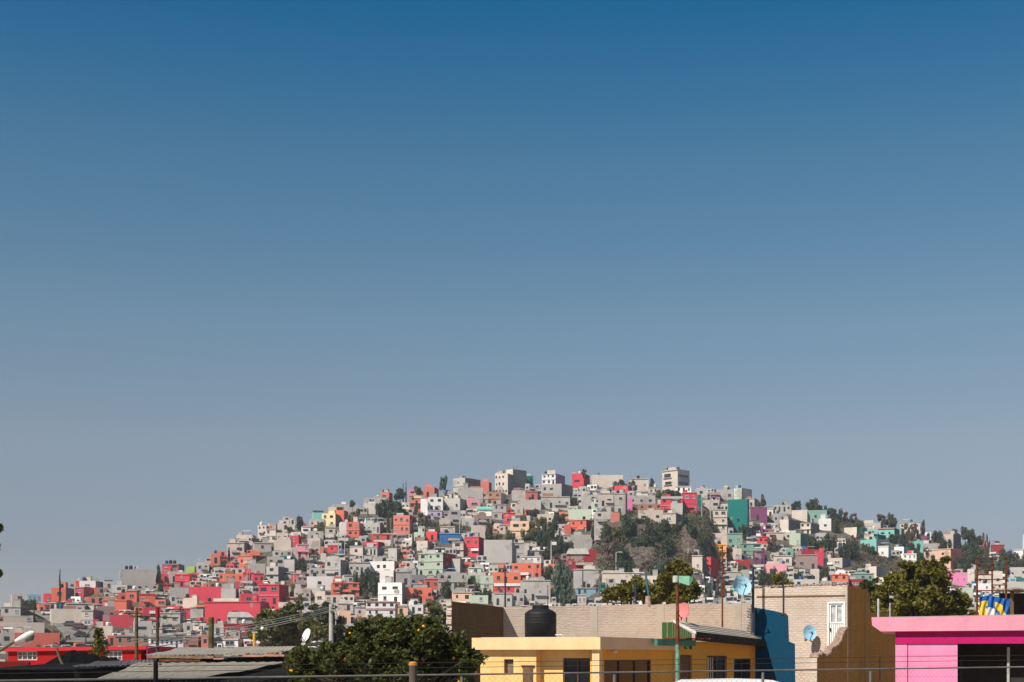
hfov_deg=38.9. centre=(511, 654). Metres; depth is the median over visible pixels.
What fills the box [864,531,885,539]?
house
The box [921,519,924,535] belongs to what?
hillside tree
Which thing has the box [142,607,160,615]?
house
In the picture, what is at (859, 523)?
hillside tree
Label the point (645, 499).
house
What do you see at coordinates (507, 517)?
house
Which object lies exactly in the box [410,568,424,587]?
house
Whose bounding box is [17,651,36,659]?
window
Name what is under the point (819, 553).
house
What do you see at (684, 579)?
street lamp
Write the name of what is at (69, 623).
parked car
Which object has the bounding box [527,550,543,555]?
house
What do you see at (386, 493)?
house
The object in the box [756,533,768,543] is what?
house
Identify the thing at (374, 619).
leafy tree
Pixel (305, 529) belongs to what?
house
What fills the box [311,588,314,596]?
house
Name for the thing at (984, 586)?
house
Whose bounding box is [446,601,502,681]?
enclosure wall
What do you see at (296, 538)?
house
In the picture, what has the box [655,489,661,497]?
hillside tree
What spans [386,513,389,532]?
cypress tree
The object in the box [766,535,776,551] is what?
hillside tree
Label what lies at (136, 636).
utility pole
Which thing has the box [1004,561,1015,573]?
hillside tree
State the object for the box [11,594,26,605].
house
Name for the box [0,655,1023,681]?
wire fence
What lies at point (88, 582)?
house
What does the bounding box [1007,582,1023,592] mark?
flat concrete roof
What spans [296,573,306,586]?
house
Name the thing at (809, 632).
satellite dish
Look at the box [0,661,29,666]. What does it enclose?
red wall
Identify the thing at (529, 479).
house
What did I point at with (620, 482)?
hillside tree
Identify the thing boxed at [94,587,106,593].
house
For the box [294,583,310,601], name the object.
house
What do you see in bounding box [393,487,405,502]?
hillside tree
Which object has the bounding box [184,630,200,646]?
house
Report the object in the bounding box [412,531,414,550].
cypress tree
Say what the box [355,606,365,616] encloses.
house
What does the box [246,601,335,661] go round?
leafy tree
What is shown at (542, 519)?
hillside tree
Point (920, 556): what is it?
hillside tree
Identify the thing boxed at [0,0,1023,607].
sky
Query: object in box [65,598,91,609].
house
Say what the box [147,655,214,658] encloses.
timber beam
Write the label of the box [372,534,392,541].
house
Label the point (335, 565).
house
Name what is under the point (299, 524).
hillside tree
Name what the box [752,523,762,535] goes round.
house
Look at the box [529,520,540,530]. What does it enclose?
hillside tree
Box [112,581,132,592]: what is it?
house
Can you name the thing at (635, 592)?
pole
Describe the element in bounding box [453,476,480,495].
house
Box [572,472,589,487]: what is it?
house
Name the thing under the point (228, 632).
overhead wire
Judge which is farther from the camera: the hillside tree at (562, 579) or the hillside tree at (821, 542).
the hillside tree at (821, 542)
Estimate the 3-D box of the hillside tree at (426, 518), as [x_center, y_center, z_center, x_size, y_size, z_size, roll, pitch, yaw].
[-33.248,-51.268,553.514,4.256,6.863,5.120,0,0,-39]
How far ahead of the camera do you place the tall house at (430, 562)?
490.58 m
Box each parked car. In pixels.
[41,610,49,614]
[63,621,74,625]
[72,623,87,628]
[73,632,89,636]
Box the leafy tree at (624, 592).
[599,574,664,604]
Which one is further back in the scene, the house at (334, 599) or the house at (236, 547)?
the house at (236, 547)
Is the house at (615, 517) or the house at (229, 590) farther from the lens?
the house at (615, 517)
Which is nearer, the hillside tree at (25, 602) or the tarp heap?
the tarp heap
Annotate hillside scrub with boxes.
[24,483,1014,646]
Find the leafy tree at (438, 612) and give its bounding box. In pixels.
[411,602,446,625]
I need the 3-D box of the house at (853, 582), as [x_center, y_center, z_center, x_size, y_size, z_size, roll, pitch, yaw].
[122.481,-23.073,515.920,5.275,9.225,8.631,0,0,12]
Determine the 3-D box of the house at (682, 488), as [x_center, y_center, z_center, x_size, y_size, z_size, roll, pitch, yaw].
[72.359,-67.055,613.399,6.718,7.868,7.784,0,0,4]
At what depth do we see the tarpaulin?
57.88 m
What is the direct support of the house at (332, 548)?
on the ground
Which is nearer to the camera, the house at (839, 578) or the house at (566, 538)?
the house at (839, 578)
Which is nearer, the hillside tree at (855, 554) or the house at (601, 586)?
the house at (601, 586)
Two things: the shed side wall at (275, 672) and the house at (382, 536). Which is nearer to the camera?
the shed side wall at (275, 672)
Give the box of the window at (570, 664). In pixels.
[564,658,589,681]
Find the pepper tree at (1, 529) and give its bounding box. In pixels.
[0,523,3,577]
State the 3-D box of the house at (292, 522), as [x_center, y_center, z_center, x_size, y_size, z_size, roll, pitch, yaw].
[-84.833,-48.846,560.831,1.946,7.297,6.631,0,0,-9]
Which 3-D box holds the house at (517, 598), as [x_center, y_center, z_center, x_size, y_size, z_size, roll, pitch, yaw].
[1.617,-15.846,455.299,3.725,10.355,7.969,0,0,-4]
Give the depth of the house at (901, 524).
656.10 m
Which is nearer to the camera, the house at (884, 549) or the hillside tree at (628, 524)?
the hillside tree at (628, 524)
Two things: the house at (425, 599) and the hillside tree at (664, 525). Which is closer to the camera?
the house at (425, 599)
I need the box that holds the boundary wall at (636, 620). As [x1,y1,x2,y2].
[503,602,752,655]
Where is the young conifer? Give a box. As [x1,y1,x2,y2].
[89,627,111,656]
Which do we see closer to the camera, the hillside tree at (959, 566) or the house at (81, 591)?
the house at (81, 591)
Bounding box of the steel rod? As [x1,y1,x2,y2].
[877,599,878,616]
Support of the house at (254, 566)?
on the ground
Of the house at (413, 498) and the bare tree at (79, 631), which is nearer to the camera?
the bare tree at (79, 631)
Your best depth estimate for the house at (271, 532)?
537.25 m
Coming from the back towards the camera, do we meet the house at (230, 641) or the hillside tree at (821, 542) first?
the hillside tree at (821, 542)
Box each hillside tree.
[21,599,29,606]
[26,598,37,609]
[61,634,70,643]
[155,563,160,584]
[158,582,162,590]
[219,559,227,567]
[250,538,261,541]
[290,582,294,595]
[294,556,304,570]
[295,516,306,530]
[297,594,303,601]
[316,522,324,531]
[339,539,361,547]
[339,583,345,594]
[346,508,360,521]
[349,500,355,514]
[353,567,370,591]
[362,587,368,599]
[369,574,379,595]
[374,497,392,517]
[390,500,408,514]
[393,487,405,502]
[411,589,421,601]
[414,486,423,494]
[414,501,417,514]
[418,512,430,525]
[426,598,441,606]
[439,474,447,497]
[440,579,451,597]
[454,582,465,587]
[467,576,475,584]
[472,584,481,594]
[482,588,491,599]
[485,522,492,539]
[493,533,502,539]
[505,529,512,539]
[520,514,527,520]
[520,527,536,539]
[525,509,539,515]
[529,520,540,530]
[535,516,546,525]
[536,529,548,546]
[541,549,552,559]
[541,565,553,578]
[542,519,558,538]
[548,534,563,555]
[551,560,572,604]
[553,511,565,522]
[554,553,563,567]
[560,540,573,553]
[570,497,576,505]
[581,469,587,485]
[591,525,593,540]
[601,523,611,541]
[603,536,619,554]
[611,527,626,542]
[612,479,624,488]
[614,543,628,563]
[616,558,634,571]
[620,514,635,536]
[625,480,634,488]
[627,536,640,546]
[635,516,649,524]
[637,560,649,570]
[641,535,656,546]
[643,524,660,539]
[649,478,653,486]
[649,559,666,574]
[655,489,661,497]
[658,518,669,532]
[660,535,675,555]
[665,489,680,495]
[667,522,680,531]
[680,512,690,526]
[686,522,699,538]
[687,552,693,564]
[697,530,707,547]
[705,580,712,597]
[710,546,718,555]
[716,576,725,597]
[732,564,745,570]
[738,524,748,539]
[756,569,767,585]
[757,494,765,506]
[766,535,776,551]
[766,566,777,587]
[779,569,787,587]
[790,500,801,509]
[794,571,801,578]
[805,498,818,509]
[807,536,821,548]
[815,504,826,509]
[818,538,823,547]
[819,564,830,580]
[824,532,837,550]
[827,508,842,519]
[831,519,840,532]
[837,541,851,558]
[843,511,856,521]
[848,534,859,547]
[848,542,860,559]
[854,520,863,526]
[861,542,867,551]
[866,546,878,554]
[876,513,892,524]
[887,533,898,543]
[888,512,897,527]
[897,532,908,546]
[904,523,916,539]
[906,542,920,552]
[913,523,923,538]
[916,550,925,561]
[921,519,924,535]
[930,530,942,542]
[939,538,947,548]
[953,556,967,568]
[957,563,964,571]
[958,542,969,557]
[960,526,970,539]
[964,557,970,571]
[967,528,976,545]
[968,541,983,562]
[975,553,988,568]
[976,535,982,544]
[982,532,989,556]
[983,559,995,573]
[993,559,1007,573]
[998,548,1006,563]
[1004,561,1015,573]
[1007,549,1017,564]
[1013,554,1023,564]
[1014,559,1023,566]
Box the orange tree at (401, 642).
[281,613,488,681]
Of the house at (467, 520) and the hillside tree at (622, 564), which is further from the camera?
the house at (467, 520)
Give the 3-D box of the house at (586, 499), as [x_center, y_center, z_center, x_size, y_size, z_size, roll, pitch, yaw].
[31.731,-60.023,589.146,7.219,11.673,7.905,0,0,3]
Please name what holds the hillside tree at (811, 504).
on the ground
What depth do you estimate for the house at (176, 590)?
484.41 m
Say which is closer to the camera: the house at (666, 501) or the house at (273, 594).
the house at (273, 594)
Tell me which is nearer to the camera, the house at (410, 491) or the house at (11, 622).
the house at (11, 622)
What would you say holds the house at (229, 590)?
on the ground
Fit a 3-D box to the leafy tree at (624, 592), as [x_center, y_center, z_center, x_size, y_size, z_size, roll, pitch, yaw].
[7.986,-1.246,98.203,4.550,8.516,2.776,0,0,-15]
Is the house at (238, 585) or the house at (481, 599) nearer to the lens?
the house at (481, 599)
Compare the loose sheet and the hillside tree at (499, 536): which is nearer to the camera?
the loose sheet
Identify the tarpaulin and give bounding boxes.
[979,596,1009,614]
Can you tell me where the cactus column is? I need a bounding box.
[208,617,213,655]
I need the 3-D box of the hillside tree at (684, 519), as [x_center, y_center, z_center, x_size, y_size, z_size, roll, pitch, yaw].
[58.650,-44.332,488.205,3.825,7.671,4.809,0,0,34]
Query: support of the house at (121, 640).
on the ground
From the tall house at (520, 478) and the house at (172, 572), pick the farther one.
the tall house at (520, 478)
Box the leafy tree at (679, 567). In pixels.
[653,557,702,604]
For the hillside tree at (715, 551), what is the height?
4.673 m
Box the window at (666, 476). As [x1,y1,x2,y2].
[663,474,671,478]
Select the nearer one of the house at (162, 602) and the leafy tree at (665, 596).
the leafy tree at (665, 596)
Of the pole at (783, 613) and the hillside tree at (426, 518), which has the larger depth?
the hillside tree at (426, 518)
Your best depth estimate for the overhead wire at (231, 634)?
75.14 m
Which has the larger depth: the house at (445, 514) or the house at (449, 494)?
the house at (449, 494)
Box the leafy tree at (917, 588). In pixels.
[870,555,975,616]
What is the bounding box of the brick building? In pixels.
[754,583,896,681]
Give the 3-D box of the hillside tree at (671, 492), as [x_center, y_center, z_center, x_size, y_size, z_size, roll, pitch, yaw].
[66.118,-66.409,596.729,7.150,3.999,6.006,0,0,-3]
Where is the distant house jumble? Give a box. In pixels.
[0,484,1004,653]
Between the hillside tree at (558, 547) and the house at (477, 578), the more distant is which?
the hillside tree at (558, 547)
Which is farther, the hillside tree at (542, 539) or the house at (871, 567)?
the house at (871, 567)
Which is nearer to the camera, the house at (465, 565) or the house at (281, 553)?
the house at (465, 565)
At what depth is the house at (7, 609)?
444.01 m
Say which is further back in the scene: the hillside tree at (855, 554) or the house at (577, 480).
the house at (577, 480)
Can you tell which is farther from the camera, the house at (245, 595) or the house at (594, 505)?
the house at (594, 505)
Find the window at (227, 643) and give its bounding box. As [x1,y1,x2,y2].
[224,641,234,645]
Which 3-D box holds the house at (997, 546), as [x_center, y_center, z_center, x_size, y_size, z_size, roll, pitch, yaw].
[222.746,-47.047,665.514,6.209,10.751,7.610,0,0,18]
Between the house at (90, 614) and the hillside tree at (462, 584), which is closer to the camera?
the house at (90, 614)
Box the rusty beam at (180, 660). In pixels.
[159,659,201,661]
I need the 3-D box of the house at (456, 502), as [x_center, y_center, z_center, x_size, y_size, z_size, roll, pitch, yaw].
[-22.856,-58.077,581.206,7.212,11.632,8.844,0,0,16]
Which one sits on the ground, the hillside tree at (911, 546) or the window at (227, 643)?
the hillside tree at (911, 546)
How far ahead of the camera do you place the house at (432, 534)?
535.62 m
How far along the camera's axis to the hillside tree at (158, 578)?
505.35 m
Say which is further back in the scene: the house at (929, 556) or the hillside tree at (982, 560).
the hillside tree at (982, 560)
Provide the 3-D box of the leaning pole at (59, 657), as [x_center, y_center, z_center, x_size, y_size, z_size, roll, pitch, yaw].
[-17.732,0.148,57.000,0.428,0.892,0.120,0,0,0]
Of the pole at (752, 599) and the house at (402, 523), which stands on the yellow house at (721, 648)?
the pole at (752, 599)
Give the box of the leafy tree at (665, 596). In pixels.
[651,583,670,604]
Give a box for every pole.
[55,648,63,663]
[124,611,141,659]
[135,607,178,651]
[329,604,342,641]
[501,570,508,606]
[635,582,636,603]
[644,572,650,605]
[752,566,753,632]
[781,574,784,614]
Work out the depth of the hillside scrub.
509.33 m
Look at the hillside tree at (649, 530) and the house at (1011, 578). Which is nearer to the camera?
the hillside tree at (649, 530)
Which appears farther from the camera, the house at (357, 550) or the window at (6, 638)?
the house at (357, 550)
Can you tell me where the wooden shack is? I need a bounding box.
[995,587,1023,614]
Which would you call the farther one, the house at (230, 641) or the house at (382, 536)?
the house at (382, 536)
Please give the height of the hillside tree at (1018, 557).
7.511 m
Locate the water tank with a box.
[525,605,562,636]
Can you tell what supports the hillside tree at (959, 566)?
on the ground
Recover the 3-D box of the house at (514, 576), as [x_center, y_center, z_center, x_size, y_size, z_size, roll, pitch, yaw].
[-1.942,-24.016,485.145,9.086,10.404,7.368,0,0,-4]
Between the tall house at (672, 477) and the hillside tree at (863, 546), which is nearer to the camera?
the hillside tree at (863, 546)
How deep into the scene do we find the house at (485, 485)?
604.23 m
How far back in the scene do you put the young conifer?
65.89 m
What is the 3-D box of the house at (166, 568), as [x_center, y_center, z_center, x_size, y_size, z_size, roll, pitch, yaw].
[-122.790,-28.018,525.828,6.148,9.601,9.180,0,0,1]
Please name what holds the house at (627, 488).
on the ground
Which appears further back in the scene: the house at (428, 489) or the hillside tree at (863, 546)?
the house at (428, 489)
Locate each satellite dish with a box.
[300,628,310,647]
[679,602,688,622]
[733,576,750,597]
[803,625,815,639]
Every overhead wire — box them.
[128,607,328,640]
[138,608,330,641]
[141,610,330,645]
[148,611,330,647]
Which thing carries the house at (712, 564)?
on the ground
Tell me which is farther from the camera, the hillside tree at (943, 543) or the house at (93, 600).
the hillside tree at (943, 543)
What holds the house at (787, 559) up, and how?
on the ground
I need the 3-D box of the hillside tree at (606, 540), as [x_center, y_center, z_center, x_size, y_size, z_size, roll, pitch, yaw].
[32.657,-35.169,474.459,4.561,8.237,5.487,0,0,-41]
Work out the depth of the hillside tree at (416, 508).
570.08 m
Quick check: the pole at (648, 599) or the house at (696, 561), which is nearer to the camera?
the pole at (648, 599)
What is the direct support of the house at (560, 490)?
on the ground
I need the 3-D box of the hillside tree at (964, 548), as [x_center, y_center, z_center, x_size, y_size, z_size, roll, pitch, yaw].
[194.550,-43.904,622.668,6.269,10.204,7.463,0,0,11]
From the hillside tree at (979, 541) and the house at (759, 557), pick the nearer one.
the house at (759, 557)
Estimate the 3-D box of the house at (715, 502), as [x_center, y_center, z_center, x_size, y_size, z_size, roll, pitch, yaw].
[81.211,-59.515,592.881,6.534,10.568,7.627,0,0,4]
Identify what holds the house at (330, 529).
on the ground
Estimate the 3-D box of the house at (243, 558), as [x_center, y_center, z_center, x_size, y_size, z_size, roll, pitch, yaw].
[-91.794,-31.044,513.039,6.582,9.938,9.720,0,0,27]
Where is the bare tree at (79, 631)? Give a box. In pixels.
[71,623,98,644]
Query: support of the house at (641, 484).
on the ground
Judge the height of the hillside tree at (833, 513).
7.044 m
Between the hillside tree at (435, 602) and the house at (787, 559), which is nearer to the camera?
the hillside tree at (435, 602)
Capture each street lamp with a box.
[0,630,34,651]
[673,574,692,680]
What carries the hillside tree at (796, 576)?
on the ground
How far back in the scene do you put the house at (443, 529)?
544.89 m
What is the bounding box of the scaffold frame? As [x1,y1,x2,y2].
[976,557,1006,614]
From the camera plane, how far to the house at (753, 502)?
623.23 m
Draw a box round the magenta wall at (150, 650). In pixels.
[146,646,194,659]
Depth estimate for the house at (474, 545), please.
518.32 m
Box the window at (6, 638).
[4,636,9,640]
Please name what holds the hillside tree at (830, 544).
on the ground
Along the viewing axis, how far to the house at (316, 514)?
568.54 m
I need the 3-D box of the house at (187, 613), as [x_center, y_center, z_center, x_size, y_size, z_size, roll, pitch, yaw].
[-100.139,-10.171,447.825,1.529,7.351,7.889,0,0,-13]
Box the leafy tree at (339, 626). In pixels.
[307,601,345,643]
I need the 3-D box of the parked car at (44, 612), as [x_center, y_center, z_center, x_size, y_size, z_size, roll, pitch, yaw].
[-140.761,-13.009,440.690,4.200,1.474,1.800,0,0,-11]
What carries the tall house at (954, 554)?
on the ground
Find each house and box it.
[0,617,43,632]
[0,628,13,645]
[1,599,22,615]
[2,646,171,664]
[6,616,32,622]
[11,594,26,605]
[14,626,59,646]
[27,594,40,603]
[37,604,43,615]
[43,593,50,603]
[44,604,50,609]
[47,602,61,608]
[50,606,81,624]
[51,582,73,601]
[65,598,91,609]
[68,583,75,596]
[74,585,93,596]
[77,578,98,580]
[79,576,102,587]
[81,605,102,626]
[85,597,98,603]
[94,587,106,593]
[96,622,113,638]
[97,599,114,614]
[102,593,131,610]
[102,611,133,627]
[104,579,112,591]
[108,635,114,645]
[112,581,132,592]
[115,633,148,645]
[117,587,125,599]
[119,566,154,585]
[126,589,138,601]
[133,617,151,634]
[135,585,157,589]
[139,587,155,605]
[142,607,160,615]
[148,633,182,646]
[152,626,167,632]
[155,600,169,605]
[160,612,182,624]
[161,574,168,583]
[162,564,183,573]
[167,568,177,583]
[169,583,188,597]
[174,570,191,587]
[183,595,198,607]
[183,623,191,631]
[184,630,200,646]
[185,610,189,618]
[186,566,195,573]
[189,587,221,602]
[190,609,204,617]
[197,558,208,574]
[200,635,207,646]
[205,595,268,622]
[207,577,235,586]
[210,553,219,567]
[214,621,223,635]
[217,551,225,555]
[221,583,237,597]
[222,636,242,646]
[223,569,242,581]
[223,618,254,634]
[224,568,243,573]
[225,630,240,638]
[227,538,249,556]
[227,612,252,622]
[235,582,243,588]
[236,531,255,544]
[237,552,265,564]
[239,564,246,568]
[239,589,258,600]
[242,569,252,580]
[248,559,264,574]
[252,551,259,555]
[253,537,270,552]
[253,570,263,583]
[258,525,268,540]
[259,580,288,605]
[265,562,288,581]
[266,524,277,541]
[267,557,283,566]
[268,523,289,532]
[272,551,291,556]
[274,537,292,550]
[278,602,295,606]
[279,520,289,523]
[284,556,297,571]
[290,518,294,529]
[290,533,301,545]
[290,570,308,583]
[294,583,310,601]
[296,540,308,559]
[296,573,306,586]
[301,523,310,533]
[307,534,323,547]
[307,572,332,590]
[308,528,322,538]
[309,564,324,575]
[311,510,322,518]
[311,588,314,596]
[315,585,329,604]
[322,510,339,526]
[325,524,335,533]
[325,555,350,578]
[325,595,342,604]
[327,507,347,520]
[327,545,337,552]
[331,502,357,514]
[331,576,359,595]
[337,599,353,612]
[337,611,350,624]
[339,522,345,533]
[342,575,353,581]
[346,517,360,536]
[349,542,364,555]
[349,558,370,576]
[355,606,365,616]
[361,518,383,533]
[363,542,383,546]
[364,496,388,503]
[364,499,376,513]
[364,543,385,556]
[366,601,394,617]
[369,556,398,572]
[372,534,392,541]
[374,540,392,545]
[378,577,405,603]
[380,569,395,582]
[381,489,392,500]
[388,548,400,560]
[393,513,415,535]
[395,602,407,617]
[396,567,410,586]
[406,581,431,601]
[408,489,414,501]
[409,493,421,510]
[410,537,431,550]
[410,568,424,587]
[410,599,422,614]
[414,527,423,540]
[418,548,455,575]
[421,499,427,514]
[422,596,432,607]
[423,484,438,498]
[425,575,437,589]
[426,529,439,540]
[428,493,442,510]
[428,506,441,519]
[437,568,466,591]
[439,517,450,525]
[439,528,460,543]
[440,526,456,532]
[442,511,448,518]
[443,495,466,509]
[445,490,457,497]
[449,510,460,524]
[451,556,468,571]
[452,542,464,556]
[452,587,471,601]
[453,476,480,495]
[461,483,482,502]
[461,516,473,527]
[462,558,471,570]
[464,533,483,556]
[466,497,479,508]
[467,572,479,585]
[468,562,481,574]
[470,591,487,603]
[471,525,485,538]
[472,620,764,681]
[474,512,491,524]
[476,507,491,515]
[480,479,491,492]
[480,572,493,592]
[483,492,505,503]
[484,540,511,563]
[492,504,505,519]
[492,567,520,582]
[492,589,512,606]
[493,583,519,592]
[495,470,512,494]
[499,521,509,533]
[503,508,514,523]
[506,469,526,487]
[510,516,528,539]
[511,488,525,500]
[512,538,523,562]
[512,559,542,579]
[512,588,523,604]
[514,503,522,514]
[514,540,528,555]
[519,500,540,510]
[520,576,550,602]
[522,556,543,562]
[525,487,537,499]
[527,473,532,484]
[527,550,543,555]
[537,510,559,523]
[541,470,564,483]
[541,482,572,495]
[541,493,569,510]
[560,530,570,542]
[564,524,570,533]
[566,548,597,568]
[568,509,593,519]
[569,519,591,531]
[570,530,591,549]
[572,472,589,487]
[573,563,601,587]
[575,588,598,596]
[576,594,585,604]
[581,492,597,508]
[590,473,622,486]
[591,498,597,508]
[594,506,612,540]
[598,488,613,511]
[599,582,606,595]
[602,568,631,587]
[611,513,619,522]
[614,485,630,492]
[614,489,626,514]
[627,492,654,504]
[627,498,631,510]
[629,477,648,491]
[632,569,643,575]
[637,504,660,509]
[638,508,662,522]
[641,569,657,583]
[648,487,662,492]
[660,494,682,511]
[661,467,689,490]
[662,509,680,523]
[671,498,682,514]
[675,486,691,492]
[681,490,697,513]
[692,549,701,571]
[695,486,706,498]
[697,495,700,506]
[702,497,718,509]
[704,557,718,578]
[707,495,717,499]
[712,529,726,554]
[712,538,726,558]
[713,506,726,532]
[716,485,732,499]
[726,568,741,582]
[727,528,742,547]
[728,499,748,536]
[733,545,741,560]
[734,486,751,498]
[734,555,749,567]
[740,542,761,555]
[740,570,748,578]
[746,496,758,506]
[749,507,766,523]
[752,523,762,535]
[753,547,764,563]
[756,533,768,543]
[763,524,770,532]
[763,527,783,539]
[765,558,786,573]
[767,507,774,516]
[772,500,790,513]
[772,513,786,523]
[773,550,791,565]
[780,516,800,530]
[783,532,790,538]
[786,548,793,556]
[789,529,808,546]
[792,510,806,521]
[794,573,818,586]
[795,550,816,568]
[800,519,818,533]
[800,546,818,553]
[807,510,826,522]
[810,569,818,578]
[815,548,822,564]
[818,514,830,530]
[819,577,831,585]
[823,554,850,567]
[832,574,848,585]
[844,527,866,537]
[848,577,863,587]
[852,568,873,580]
[860,536,888,551]
[864,523,880,528]
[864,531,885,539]
[865,562,887,576]
[867,526,877,533]
[871,615,1023,681]
[877,525,899,538]
[878,542,890,557]
[894,544,908,558]
[899,519,919,535]
[903,550,916,561]
[913,539,922,552]
[922,550,931,560]
[923,540,939,550]
[925,532,930,539]
[932,548,961,568]
[943,531,960,548]
[948,569,967,585]
[962,583,972,596]
[967,569,974,583]
[971,581,990,592]
[978,570,1002,583]
[991,540,1004,551]
[1008,575,1015,581]
[1009,567,1023,577]
[1014,549,1023,558]
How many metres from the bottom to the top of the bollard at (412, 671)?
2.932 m
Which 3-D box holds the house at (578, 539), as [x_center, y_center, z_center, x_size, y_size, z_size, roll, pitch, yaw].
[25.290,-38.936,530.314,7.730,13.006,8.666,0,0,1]
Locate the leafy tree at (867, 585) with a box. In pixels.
[859,576,879,611]
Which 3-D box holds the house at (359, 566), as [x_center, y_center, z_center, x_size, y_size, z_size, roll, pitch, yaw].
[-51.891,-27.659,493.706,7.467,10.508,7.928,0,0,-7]
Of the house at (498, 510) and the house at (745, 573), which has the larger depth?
the house at (498, 510)
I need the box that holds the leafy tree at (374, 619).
[357,613,386,633]
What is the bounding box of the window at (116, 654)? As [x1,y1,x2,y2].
[105,651,121,659]
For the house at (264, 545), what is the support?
on the ground
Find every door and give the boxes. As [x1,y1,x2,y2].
[523,667,532,681]
[827,602,844,645]
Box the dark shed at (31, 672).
[0,663,130,681]
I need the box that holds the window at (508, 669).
[505,659,512,672]
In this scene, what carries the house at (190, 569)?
on the ground
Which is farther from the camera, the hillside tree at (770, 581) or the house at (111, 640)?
the hillside tree at (770, 581)
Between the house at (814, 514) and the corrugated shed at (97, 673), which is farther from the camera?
the house at (814, 514)
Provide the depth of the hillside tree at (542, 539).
531.59 m
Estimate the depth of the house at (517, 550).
511.78 m
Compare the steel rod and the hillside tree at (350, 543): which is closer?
the steel rod
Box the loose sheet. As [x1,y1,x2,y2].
[224,653,249,655]
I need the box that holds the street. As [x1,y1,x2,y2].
[28,610,104,641]
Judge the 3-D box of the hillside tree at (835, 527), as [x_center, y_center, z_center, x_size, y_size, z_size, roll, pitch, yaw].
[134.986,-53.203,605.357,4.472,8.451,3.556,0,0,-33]
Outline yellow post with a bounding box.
[252,632,256,646]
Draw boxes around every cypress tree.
[59,572,60,601]
[227,547,229,561]
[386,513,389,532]
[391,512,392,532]
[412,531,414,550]
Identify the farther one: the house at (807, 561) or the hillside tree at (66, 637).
the house at (807, 561)
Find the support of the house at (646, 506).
on the ground
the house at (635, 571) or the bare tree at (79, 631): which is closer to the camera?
the bare tree at (79, 631)
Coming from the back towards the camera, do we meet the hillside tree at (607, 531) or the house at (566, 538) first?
the house at (566, 538)
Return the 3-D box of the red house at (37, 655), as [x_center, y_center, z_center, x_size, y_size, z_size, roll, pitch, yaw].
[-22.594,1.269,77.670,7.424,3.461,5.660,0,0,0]
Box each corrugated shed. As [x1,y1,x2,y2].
[74,659,163,681]
[99,661,282,681]
[147,646,295,681]
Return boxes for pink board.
[242,654,286,656]
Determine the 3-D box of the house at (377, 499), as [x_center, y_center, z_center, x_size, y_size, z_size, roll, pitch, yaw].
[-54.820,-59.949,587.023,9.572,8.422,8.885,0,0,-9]
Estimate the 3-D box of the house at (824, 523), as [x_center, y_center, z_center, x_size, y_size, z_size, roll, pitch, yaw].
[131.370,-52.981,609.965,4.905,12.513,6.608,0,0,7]
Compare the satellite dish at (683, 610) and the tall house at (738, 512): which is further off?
the tall house at (738, 512)
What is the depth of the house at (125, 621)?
424.92 m
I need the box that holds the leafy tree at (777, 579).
[771,573,793,587]
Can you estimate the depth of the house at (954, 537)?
641.66 m
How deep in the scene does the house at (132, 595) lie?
473.83 m
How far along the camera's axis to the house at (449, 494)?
591.77 m
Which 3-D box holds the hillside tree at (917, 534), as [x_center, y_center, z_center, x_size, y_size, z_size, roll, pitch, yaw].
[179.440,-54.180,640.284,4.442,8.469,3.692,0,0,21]
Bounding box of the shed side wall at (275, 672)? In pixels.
[213,667,289,681]
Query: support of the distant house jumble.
on the ground
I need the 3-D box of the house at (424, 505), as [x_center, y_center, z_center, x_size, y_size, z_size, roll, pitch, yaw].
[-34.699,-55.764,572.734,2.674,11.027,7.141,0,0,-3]
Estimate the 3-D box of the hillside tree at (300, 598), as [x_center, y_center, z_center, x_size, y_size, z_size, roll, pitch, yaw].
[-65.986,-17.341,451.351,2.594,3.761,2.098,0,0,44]
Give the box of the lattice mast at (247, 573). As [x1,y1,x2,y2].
[246,559,249,588]
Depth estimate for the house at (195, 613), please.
442.65 m
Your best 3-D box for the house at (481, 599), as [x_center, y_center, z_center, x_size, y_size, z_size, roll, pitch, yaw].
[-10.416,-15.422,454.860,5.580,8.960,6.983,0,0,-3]
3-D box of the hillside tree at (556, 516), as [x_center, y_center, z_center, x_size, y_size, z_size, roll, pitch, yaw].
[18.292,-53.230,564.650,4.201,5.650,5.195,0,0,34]
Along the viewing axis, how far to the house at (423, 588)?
455.50 m
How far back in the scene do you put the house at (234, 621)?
406.89 m
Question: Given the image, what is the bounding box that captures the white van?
[676,678,776,681]
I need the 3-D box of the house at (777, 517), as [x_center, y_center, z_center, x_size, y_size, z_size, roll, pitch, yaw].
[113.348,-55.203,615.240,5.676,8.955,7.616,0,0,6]
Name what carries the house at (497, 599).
on the ground
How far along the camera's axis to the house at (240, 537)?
540.89 m
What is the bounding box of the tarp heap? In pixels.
[45,650,118,663]
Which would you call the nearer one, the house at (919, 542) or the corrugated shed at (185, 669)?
the corrugated shed at (185, 669)
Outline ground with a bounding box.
[0,487,1023,660]
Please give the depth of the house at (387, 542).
530.15 m
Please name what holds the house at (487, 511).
on the ground
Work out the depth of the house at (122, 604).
457.71 m
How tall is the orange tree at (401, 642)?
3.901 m
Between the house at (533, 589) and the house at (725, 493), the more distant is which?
the house at (725, 493)
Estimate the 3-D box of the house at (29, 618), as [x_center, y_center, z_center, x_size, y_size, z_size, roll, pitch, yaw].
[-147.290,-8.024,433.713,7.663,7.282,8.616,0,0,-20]
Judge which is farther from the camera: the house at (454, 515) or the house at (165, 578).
the house at (454, 515)
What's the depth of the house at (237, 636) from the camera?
401.31 m
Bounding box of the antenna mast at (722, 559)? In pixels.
[718,546,726,626]
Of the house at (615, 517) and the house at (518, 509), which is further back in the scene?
the house at (518, 509)
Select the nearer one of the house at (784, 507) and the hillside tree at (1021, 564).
the hillside tree at (1021, 564)
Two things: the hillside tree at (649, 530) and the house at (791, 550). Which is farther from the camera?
the house at (791, 550)
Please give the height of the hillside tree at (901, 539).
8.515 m

